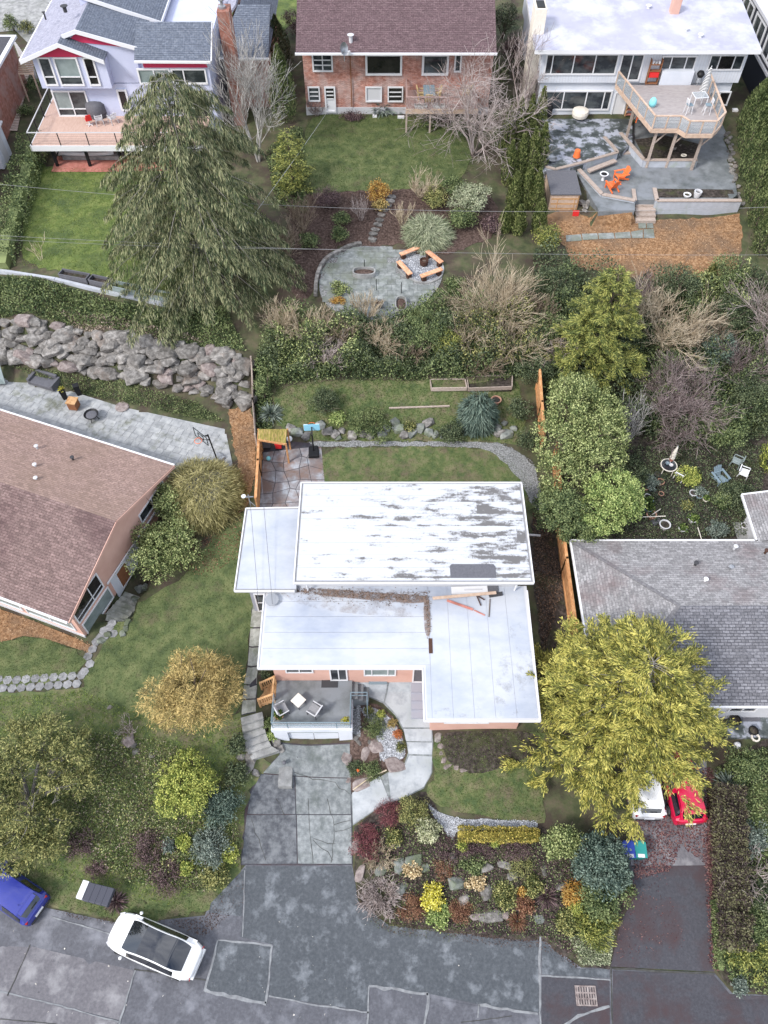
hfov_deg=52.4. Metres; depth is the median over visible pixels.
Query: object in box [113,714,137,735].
bare shrub
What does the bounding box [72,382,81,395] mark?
tall planter
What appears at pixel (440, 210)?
overhead wire
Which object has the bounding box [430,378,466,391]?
raised bed
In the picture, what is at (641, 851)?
wheelie bin
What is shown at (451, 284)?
shrub
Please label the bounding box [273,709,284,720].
plant pot
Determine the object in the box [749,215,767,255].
arborvitae
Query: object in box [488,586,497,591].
board
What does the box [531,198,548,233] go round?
arborvitae
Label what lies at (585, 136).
patio
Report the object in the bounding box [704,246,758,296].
shrub
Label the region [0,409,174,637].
house
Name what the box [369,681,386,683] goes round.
door mat
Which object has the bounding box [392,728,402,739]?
heather
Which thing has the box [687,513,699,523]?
plant pot
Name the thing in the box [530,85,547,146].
arborvitae
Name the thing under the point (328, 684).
door mat
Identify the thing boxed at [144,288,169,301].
cold frame
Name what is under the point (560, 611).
dirt strip
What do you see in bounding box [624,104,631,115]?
shelf rack
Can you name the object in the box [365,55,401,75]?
window
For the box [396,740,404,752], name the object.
heather
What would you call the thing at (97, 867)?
shrub
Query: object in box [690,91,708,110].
bar table
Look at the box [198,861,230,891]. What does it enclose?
shrub
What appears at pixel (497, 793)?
front lawn
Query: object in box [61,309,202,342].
ground cover
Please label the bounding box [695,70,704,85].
kettle grill
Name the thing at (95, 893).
mailbox
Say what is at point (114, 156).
pallet stack
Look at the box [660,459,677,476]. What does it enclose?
garden table
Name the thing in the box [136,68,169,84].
window
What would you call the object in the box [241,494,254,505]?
antenna
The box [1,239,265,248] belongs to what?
overhead wire
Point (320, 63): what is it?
window
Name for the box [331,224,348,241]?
shrub
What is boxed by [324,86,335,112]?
door
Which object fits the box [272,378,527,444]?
garden terrace
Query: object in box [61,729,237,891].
ground cover
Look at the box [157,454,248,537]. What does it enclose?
ornamental grass
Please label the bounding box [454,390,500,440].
weeping cedar
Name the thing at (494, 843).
shrub
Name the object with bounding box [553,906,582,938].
shrub
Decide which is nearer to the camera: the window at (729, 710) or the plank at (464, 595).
the window at (729, 710)
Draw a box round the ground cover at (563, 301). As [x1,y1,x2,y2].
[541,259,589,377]
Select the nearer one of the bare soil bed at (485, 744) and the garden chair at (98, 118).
the bare soil bed at (485, 744)
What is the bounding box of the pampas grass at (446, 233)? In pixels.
[399,209,456,255]
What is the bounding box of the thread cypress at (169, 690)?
[131,643,247,736]
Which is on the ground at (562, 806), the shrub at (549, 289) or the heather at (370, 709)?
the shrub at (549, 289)
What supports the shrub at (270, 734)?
on the ground at (562, 806)
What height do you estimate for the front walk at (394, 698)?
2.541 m
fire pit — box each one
[420,257,428,266]
[548,155,557,161]
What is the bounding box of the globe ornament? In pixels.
[733,742,740,748]
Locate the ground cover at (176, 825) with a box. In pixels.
[57,728,240,892]
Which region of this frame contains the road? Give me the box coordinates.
[0,865,767,1023]
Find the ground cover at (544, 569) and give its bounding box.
[532,512,562,649]
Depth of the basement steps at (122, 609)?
46.47 m
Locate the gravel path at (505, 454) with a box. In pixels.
[309,440,541,509]
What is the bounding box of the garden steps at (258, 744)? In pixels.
[241,712,279,759]
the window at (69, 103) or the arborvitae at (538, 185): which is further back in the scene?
the window at (69, 103)
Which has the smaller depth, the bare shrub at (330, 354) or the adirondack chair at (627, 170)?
the bare shrub at (330, 354)
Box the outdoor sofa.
[26,369,60,391]
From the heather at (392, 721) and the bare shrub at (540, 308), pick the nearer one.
the heather at (392, 721)
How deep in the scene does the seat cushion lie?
53.27 m
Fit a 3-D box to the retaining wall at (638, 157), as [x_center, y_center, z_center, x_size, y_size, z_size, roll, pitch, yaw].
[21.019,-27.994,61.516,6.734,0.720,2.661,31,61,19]
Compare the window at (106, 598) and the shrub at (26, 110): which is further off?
the shrub at (26, 110)
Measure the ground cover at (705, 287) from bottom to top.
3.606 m
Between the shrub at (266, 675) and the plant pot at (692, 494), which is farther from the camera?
the plant pot at (692, 494)
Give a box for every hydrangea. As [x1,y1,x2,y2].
[401,860,422,878]
[463,873,486,891]
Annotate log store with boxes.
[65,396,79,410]
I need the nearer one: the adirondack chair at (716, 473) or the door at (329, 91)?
the adirondack chair at (716, 473)
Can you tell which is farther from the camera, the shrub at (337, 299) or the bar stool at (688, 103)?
the bar stool at (688, 103)
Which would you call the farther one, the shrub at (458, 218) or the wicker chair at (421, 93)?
the wicker chair at (421, 93)
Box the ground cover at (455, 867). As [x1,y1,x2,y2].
[356,814,615,959]
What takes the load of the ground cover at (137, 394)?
on the ground at (562, 806)
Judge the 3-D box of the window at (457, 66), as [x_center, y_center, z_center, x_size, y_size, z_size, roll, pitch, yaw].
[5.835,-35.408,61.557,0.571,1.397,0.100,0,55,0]
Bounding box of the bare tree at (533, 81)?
[500,23,569,117]
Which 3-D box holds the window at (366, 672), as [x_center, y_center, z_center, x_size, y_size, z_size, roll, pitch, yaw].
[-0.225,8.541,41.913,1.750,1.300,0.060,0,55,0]
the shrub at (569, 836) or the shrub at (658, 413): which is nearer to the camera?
the shrub at (569, 836)
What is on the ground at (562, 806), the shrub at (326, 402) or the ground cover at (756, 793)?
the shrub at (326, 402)
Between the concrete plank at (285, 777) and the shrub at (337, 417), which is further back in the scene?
the shrub at (337, 417)
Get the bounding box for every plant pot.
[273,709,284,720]
[340,716,349,724]
[491,395,501,405]
[643,501,655,512]
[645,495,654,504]
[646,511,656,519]
[659,519,670,529]
[678,523,688,532]
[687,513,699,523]
[689,489,697,496]
[702,495,710,501]
[729,715,741,725]
[748,726,758,734]
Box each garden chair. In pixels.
[94,114,104,125]
[107,112,118,125]
[728,454,745,469]
[736,464,750,480]
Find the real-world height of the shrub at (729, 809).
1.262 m
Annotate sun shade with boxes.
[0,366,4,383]
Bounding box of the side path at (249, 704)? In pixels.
[242,606,261,714]
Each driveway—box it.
[241,742,352,864]
[610,759,718,971]
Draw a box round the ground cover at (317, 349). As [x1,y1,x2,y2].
[273,307,359,377]
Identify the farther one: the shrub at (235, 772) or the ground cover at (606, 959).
the shrub at (235, 772)
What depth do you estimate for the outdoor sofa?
54.15 m
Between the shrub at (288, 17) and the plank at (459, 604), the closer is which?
the plank at (459, 604)
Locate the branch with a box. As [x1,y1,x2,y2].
[353,770,386,789]
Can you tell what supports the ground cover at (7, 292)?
on the ground at (562, 806)
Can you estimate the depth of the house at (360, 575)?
42.35 m
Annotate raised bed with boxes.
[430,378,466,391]
[467,374,512,391]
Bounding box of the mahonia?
[560,878,586,909]
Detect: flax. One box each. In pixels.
[105,887,128,917]
[534,885,559,910]
[710,769,743,801]
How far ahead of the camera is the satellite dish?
58.89 m
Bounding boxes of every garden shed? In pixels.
[0,121,11,168]
[545,170,580,210]
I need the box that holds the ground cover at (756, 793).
[715,746,767,994]
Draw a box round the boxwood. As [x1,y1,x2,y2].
[709,899,730,971]
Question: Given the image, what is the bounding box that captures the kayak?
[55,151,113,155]
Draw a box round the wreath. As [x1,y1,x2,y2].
[751,734,759,741]
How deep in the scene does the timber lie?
51.66 m
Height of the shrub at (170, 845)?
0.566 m
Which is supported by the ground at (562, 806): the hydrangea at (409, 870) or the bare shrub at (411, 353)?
the bare shrub at (411, 353)
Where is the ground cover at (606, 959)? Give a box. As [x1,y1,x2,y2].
[569,927,614,966]
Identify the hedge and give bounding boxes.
[0,131,48,269]
[457,824,540,845]
[707,781,757,953]
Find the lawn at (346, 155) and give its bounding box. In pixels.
[303,113,471,193]
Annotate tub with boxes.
[648,72,658,77]
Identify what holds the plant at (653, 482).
on the dark garden
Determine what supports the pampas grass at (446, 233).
on the mulch bed at (464, 239)
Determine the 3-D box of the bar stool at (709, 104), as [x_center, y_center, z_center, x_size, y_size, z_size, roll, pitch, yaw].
[24.535,-30.715,59.077,0.515,1.160,0.475,0,55,0]
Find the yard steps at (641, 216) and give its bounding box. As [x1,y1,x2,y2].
[634,204,655,223]
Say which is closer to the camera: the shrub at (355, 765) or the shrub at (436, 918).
the shrub at (436, 918)
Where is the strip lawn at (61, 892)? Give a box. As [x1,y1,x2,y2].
[17,865,221,920]
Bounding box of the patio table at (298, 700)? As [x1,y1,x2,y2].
[291,693,305,709]
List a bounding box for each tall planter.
[57,386,67,399]
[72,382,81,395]
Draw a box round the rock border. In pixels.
[286,417,516,440]
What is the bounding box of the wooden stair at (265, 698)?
[257,676,276,707]
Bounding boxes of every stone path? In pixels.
[0,619,117,692]
[566,223,654,241]
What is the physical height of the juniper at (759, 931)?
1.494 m
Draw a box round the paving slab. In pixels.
[733,522,747,538]
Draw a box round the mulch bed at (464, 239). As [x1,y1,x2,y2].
[287,187,501,305]
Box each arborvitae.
[498,106,514,159]
[498,205,512,233]
[500,140,517,186]
[505,170,522,210]
[510,203,527,235]
[511,96,525,150]
[512,133,529,179]
[517,165,533,210]
[520,93,537,147]
[522,127,540,176]
[528,167,545,210]
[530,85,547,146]
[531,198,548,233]
[532,121,551,173]
[735,86,767,136]
[736,101,767,157]
[737,124,767,181]
[741,152,767,204]
[742,77,767,116]
[745,183,767,230]
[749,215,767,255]
[755,147,767,186]
[759,176,767,207]
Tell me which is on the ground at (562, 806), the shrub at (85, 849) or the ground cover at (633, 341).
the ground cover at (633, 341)
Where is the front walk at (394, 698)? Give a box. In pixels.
[351,682,432,824]
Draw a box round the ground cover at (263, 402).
[255,366,273,431]
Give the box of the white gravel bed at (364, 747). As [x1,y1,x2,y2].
[341,703,406,791]
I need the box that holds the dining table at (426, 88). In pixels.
[423,85,434,103]
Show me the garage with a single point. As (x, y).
(12, 92)
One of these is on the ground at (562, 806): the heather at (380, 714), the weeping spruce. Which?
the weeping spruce
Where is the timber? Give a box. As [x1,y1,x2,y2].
[389,405,449,408]
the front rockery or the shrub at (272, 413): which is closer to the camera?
the front rockery
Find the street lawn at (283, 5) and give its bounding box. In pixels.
[232,0,296,30]
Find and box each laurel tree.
[528,371,633,502]
[530,484,611,544]
[573,467,647,536]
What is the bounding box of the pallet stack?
[62,151,124,159]
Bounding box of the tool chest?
[274,444,281,449]
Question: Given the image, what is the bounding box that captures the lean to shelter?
[257,429,290,462]
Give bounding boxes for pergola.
[18,57,42,101]
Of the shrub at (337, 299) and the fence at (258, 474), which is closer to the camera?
the fence at (258, 474)
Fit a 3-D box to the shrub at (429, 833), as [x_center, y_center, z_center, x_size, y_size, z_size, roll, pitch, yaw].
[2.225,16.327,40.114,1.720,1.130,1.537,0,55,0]
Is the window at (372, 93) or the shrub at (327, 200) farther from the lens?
the window at (372, 93)
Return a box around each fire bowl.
[83,408,98,422]
[600,171,608,180]
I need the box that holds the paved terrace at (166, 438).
[0,379,233,515]
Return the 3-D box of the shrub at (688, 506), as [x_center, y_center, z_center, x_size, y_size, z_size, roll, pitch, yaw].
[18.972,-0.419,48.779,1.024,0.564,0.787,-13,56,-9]
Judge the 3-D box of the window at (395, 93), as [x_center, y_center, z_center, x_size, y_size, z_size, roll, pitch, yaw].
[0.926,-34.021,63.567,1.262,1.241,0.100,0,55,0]
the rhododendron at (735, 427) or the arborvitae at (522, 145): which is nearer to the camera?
the rhododendron at (735, 427)
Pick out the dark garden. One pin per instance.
(636, 442)
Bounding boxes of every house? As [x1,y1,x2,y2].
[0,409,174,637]
[19,0,246,132]
[218,0,278,107]
[234,482,540,740]
[295,0,496,114]
[520,0,761,119]
[569,490,767,719]
[741,0,767,109]
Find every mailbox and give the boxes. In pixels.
[76,880,89,899]
[83,882,95,902]
[89,884,101,903]
[95,885,107,905]
[101,887,115,907]
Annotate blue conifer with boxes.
[570,829,634,904]
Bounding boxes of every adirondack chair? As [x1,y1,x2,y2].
[605,178,621,193]
[613,165,630,180]
[709,464,730,486]
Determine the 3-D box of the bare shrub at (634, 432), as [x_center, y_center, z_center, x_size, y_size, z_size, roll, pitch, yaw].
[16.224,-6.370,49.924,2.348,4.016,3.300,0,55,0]
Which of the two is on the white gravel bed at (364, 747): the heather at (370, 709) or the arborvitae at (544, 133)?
the heather at (370, 709)
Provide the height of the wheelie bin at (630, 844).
1.048 m
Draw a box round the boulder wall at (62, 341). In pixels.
[0,314,257,411]
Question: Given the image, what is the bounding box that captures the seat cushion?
[115,402,128,411]
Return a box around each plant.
[644,474,660,492]
[693,485,708,495]
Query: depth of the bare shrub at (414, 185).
58.50 m
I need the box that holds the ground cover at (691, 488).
[615,436,767,538]
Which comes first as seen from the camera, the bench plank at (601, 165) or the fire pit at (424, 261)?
the fire pit at (424, 261)
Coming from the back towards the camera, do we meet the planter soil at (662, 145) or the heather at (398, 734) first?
the planter soil at (662, 145)
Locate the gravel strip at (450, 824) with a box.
[427,803,537,839]
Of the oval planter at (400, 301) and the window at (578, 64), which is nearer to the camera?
the oval planter at (400, 301)
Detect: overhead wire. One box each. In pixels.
[0,235,599,254]
[1,184,760,211]
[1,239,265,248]
[250,504,258,603]
[261,478,272,603]
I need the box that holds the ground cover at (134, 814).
[74,739,214,888]
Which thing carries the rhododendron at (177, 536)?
on the ground at (562, 806)
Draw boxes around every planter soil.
[635,135,697,157]
[657,189,733,197]
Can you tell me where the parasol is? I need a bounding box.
[699,66,711,100]
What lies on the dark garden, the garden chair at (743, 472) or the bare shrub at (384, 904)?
the garden chair at (743, 472)
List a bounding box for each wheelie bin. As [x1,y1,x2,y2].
[621,841,636,859]
[633,840,647,859]
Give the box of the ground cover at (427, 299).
[252,287,549,389]
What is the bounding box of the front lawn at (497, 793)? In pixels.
[427,731,545,823]
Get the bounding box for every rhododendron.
[123,513,206,585]
[148,482,194,522]
[395,303,450,352]
[446,181,491,212]
[684,402,753,450]
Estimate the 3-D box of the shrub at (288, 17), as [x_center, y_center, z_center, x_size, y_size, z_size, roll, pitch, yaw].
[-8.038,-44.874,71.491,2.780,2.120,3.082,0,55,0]
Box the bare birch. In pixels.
[203,8,297,161]
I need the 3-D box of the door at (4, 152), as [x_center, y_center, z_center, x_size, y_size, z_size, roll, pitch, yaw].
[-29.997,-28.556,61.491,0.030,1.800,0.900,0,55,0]
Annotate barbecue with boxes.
[262,442,270,448]
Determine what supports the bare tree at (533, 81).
on the ground at (562, 806)
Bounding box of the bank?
[715,739,767,995]
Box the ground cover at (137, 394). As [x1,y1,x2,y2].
[12,366,222,421]
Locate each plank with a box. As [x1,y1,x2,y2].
[278,766,292,788]
[432,591,495,599]
[447,599,473,610]
[489,592,502,597]
[587,159,616,172]
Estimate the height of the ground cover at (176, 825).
2.490 m
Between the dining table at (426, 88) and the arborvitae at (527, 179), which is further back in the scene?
the dining table at (426, 88)
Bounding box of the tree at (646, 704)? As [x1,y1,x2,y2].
[498,610,739,856]
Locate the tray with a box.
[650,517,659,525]
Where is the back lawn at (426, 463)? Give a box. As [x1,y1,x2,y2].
[322,445,534,511]
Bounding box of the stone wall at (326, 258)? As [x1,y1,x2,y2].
[313,241,361,296]
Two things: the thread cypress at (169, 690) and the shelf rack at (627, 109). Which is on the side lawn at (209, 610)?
the thread cypress at (169, 690)
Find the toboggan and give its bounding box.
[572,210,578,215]
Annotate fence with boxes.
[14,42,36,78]
[250,356,256,445]
[254,432,261,506]
[535,369,545,446]
[552,442,562,532]
[556,528,577,635]
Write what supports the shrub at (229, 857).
on the ground at (562, 806)
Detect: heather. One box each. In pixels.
[363,706,374,714]
[377,709,384,720]
[387,718,397,728]
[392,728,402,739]
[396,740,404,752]
[432,829,462,869]
[434,859,455,883]
[460,838,505,862]
[496,827,534,861]
[504,846,537,881]
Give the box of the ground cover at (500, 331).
[454,291,543,371]
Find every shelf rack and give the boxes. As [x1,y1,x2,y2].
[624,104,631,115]
[645,58,663,84]
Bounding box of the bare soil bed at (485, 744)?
[434,730,538,772]
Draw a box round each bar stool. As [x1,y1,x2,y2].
[683,98,693,115]
[702,97,714,114]
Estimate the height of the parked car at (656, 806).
1.706 m
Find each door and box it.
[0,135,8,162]
[115,561,130,587]
[116,89,130,110]
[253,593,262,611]
[288,732,338,738]
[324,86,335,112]
[329,670,347,680]
[412,670,421,682]
[611,92,625,114]
[616,54,645,80]
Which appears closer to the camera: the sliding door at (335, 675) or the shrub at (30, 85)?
the sliding door at (335, 675)
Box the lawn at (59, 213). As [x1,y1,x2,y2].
[20,160,263,293]
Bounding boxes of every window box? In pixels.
[414,104,427,108]
[433,104,443,108]
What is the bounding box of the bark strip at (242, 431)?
[228,407,255,514]
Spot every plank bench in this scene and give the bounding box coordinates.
[396,260,412,278]
[399,245,420,259]
[420,267,442,281]
[425,250,443,266]
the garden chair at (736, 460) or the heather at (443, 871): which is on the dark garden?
the garden chair at (736, 460)
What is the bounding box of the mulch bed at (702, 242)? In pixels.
[546,210,742,281]
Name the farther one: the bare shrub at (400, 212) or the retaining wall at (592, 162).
the retaining wall at (592, 162)
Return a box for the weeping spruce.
[99,70,307,349]
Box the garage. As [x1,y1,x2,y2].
[0,35,27,139]
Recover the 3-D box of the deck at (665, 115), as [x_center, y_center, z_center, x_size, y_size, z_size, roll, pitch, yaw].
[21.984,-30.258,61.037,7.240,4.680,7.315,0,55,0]
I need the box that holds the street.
[0,0,49,42]
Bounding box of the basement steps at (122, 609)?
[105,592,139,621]
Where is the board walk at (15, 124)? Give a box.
[9,75,28,130]
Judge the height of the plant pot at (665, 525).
0.363 m
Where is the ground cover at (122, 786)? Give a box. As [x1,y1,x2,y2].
[0,690,245,905]
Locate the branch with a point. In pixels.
(366, 780)
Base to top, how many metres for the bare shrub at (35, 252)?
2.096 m
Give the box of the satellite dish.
[340,42,349,60]
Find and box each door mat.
[321,680,337,687]
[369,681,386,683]
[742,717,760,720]
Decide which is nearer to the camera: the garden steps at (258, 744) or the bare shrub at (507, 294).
the garden steps at (258, 744)
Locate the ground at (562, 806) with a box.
[0,0,767,994]
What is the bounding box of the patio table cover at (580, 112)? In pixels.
[572,106,588,119]
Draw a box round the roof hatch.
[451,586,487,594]
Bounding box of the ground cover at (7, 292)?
[0,274,246,351]
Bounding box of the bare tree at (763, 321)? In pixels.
[722,250,767,355]
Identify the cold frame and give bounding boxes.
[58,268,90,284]
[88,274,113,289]
[112,281,142,295]
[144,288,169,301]
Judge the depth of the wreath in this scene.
41.91 m
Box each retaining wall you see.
[543,136,618,169]
[577,168,634,202]
[619,132,697,166]
[632,189,636,201]
[652,188,741,214]
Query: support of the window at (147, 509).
in the house at (75, 508)
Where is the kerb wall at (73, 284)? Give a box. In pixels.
[0,269,169,307]
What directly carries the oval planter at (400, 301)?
on the round patio at (390, 276)
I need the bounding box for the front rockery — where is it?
[351,792,631,968]
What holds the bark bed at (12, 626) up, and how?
on the ground at (562, 806)
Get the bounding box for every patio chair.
[273,700,289,716]
[306,700,322,719]
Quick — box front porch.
[723,717,767,739]
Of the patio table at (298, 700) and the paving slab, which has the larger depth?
the paving slab
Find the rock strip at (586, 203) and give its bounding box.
[578,131,745,212]
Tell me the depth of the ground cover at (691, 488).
49.40 m
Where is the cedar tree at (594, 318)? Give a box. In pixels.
[539,264,651,411]
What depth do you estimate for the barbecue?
50.63 m
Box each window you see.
[0,599,23,610]
[24,608,76,630]
[36,57,58,85]
[51,90,88,116]
[52,57,84,85]
[74,573,104,623]
[81,57,100,85]
[82,586,113,633]
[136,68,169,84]
[138,481,163,523]
[170,68,207,84]
[285,670,313,672]
[307,86,319,101]
[312,55,332,71]
[363,670,395,675]
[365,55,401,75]
[365,86,381,101]
[388,86,402,101]
[421,55,448,75]
[444,723,488,723]
[454,55,461,72]
[539,90,612,110]
[543,54,619,74]
[659,55,697,72]
[706,54,745,70]
[709,91,731,105]
[726,709,757,711]
[743,0,755,20]
[752,11,767,45]
[760,35,767,66]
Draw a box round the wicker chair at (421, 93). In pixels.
[416,85,423,100]
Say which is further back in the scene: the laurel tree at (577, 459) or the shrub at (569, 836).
the laurel tree at (577, 459)
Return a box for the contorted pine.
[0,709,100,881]
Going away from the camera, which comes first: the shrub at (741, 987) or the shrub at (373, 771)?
the shrub at (741, 987)
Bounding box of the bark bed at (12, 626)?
[0,608,92,652]
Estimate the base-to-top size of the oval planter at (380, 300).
0.380 m
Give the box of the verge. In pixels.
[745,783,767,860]
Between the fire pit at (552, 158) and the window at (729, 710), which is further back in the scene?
the fire pit at (552, 158)
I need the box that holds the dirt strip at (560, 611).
[530,517,567,663]
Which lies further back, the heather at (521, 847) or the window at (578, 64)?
the window at (578, 64)
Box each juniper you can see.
[569,901,623,954]
[714,895,767,949]
[723,934,767,985]
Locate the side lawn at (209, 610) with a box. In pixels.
[79,510,252,721]
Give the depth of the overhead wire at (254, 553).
43.53 m
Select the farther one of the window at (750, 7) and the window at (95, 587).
the window at (750, 7)
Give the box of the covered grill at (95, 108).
[85,101,106,119]
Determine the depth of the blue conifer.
38.20 m
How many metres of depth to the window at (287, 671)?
42.00 m
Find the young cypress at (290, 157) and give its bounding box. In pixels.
[268,126,316,201]
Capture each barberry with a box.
[348,820,381,862]
[373,797,404,831]
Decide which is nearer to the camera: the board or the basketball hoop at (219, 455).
the board
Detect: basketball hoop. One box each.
[193,427,225,462]
[303,422,319,457]
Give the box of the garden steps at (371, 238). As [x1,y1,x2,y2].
[368,195,395,242]
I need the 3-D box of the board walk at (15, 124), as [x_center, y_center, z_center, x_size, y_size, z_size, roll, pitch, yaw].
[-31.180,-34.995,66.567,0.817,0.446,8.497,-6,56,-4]
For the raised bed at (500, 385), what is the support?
on the garden terrace at (356, 395)
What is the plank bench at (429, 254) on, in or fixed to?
on the round patio at (390, 276)
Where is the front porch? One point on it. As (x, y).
(741, 732)
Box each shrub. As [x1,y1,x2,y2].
[2,12,20,32]
[15,103,34,116]
[17,20,35,33]
[24,76,43,91]
[26,231,44,260]
[62,826,96,860]
[85,853,109,881]
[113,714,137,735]
[122,819,171,870]
[145,847,181,899]
[152,747,220,820]
[161,836,176,854]
[175,831,192,852]
[179,859,196,876]
[187,823,234,871]
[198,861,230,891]
[202,784,245,830]
[219,842,240,866]
[223,759,252,786]
[224,732,246,757]
[247,374,270,398]
[256,294,299,340]
[258,402,284,424]
[260,670,271,679]
[263,716,273,729]
[264,213,302,260]
[266,728,276,742]
[272,303,335,339]
[280,8,295,34]
[284,192,321,233]
[297,232,320,248]
[303,325,350,377]
[305,386,340,415]
[306,101,328,115]
[311,184,340,207]
[323,308,373,344]
[328,409,347,426]
[329,279,352,295]
[329,296,345,303]
[330,211,353,224]
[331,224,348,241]
[338,109,366,121]
[345,758,363,778]
[346,407,394,445]
[349,195,367,220]
[349,289,383,317]
[355,870,410,923]
[358,308,407,359]
[358,760,382,783]
[360,711,386,739]
[363,837,397,870]
[365,177,391,202]
[371,103,396,118]
[371,198,389,210]
[380,332,434,364]
[383,826,403,848]
[388,201,415,224]
[395,892,428,922]
[396,793,432,831]
[403,420,416,431]
[407,161,440,197]
[411,815,442,844]
[419,115,438,128]
[420,881,445,911]
[422,184,449,209]
[422,899,454,932]
[431,328,465,354]
[433,415,466,445]
[434,211,548,345]
[439,174,467,200]
[443,207,478,228]
[443,275,470,295]
[447,306,497,353]
[447,898,476,926]
[448,114,477,136]
[455,839,468,851]
[459,853,488,876]
[463,344,511,377]
[479,213,502,234]
[479,310,567,366]
[490,58,508,91]
[490,838,499,847]
[491,880,518,912]
[495,0,518,38]
[500,31,525,63]
[506,395,535,421]
[511,290,561,334]
[511,351,558,384]
[512,894,537,917]
[514,83,538,104]
[516,427,539,450]
[517,886,526,897]
[522,308,568,344]
[524,873,547,898]
[530,261,581,310]
[531,220,563,249]
[531,332,577,369]
[539,821,585,862]
[542,375,574,403]
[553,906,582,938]
[568,900,585,916]
[574,878,638,927]
[613,453,651,485]
[620,260,731,376]
[620,386,656,441]
[628,263,661,310]
[634,350,751,465]
[644,389,686,426]
[645,257,702,309]
[670,300,744,353]
[673,464,701,487]
[681,500,694,511]
[692,328,740,367]
[700,262,717,293]
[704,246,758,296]
[705,519,729,538]
[706,292,757,335]
[709,479,754,516]
[711,492,734,509]
[711,843,757,888]
[712,330,767,389]
[718,798,738,819]
[722,744,767,786]
[728,368,767,414]
[731,974,749,997]
[735,845,767,908]
[736,818,767,858]
[747,878,767,915]
[758,444,767,473]
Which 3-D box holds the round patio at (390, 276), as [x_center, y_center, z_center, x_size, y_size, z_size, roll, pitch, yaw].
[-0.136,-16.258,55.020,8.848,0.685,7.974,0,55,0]
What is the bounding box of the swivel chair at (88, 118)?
[85,115,92,126]
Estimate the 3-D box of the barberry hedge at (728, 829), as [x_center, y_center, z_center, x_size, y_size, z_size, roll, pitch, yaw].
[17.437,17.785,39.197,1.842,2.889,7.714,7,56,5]
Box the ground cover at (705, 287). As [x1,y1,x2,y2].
[672,257,750,323]
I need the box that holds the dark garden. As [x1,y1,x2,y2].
[609,428,767,538]
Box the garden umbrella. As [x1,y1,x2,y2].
[669,446,677,461]
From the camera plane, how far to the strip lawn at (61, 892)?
39.45 m
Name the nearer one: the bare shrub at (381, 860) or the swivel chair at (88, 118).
the bare shrub at (381, 860)
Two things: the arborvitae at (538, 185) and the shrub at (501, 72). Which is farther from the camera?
the shrub at (501, 72)
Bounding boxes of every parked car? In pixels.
[0,860,49,926]
[106,911,205,980]
[624,753,666,820]
[662,751,707,826]
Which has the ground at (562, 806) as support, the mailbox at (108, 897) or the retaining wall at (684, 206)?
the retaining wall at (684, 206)
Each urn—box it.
[683,192,690,197]
[694,189,702,198]
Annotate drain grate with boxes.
[574,985,597,1005]
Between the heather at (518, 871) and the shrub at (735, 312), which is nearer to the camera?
the heather at (518, 871)
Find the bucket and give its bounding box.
[573,149,580,158]
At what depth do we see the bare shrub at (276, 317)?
52.56 m
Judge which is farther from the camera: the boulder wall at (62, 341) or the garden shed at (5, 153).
the garden shed at (5, 153)
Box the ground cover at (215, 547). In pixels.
[175,510,242,575]
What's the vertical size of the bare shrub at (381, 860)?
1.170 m
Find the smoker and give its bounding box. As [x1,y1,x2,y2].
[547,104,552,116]
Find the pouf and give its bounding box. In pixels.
[649,97,656,107]
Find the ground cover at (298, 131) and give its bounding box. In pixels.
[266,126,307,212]
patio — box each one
[51,156,170,171]
[260,441,324,506]
[319,246,443,321]
[541,119,631,177]
[576,120,736,215]
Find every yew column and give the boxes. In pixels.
[265,43,297,123]
[270,13,293,79]
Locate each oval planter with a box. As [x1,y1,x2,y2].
[352,267,375,278]
[375,299,383,308]
[395,296,406,314]
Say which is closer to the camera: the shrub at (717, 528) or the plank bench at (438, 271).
the shrub at (717, 528)
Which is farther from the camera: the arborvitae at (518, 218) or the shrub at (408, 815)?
the arborvitae at (518, 218)
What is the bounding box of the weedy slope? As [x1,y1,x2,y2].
[0,583,284,902]
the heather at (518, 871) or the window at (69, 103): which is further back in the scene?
the window at (69, 103)
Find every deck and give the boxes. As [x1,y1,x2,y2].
[26,88,209,166]
[405,78,478,132]
[615,71,726,169]
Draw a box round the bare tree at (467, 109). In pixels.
[396,31,566,180]
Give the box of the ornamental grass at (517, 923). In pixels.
[506,909,527,933]
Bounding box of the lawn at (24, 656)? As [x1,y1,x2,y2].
[0,635,85,686]
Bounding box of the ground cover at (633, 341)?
[533,233,767,445]

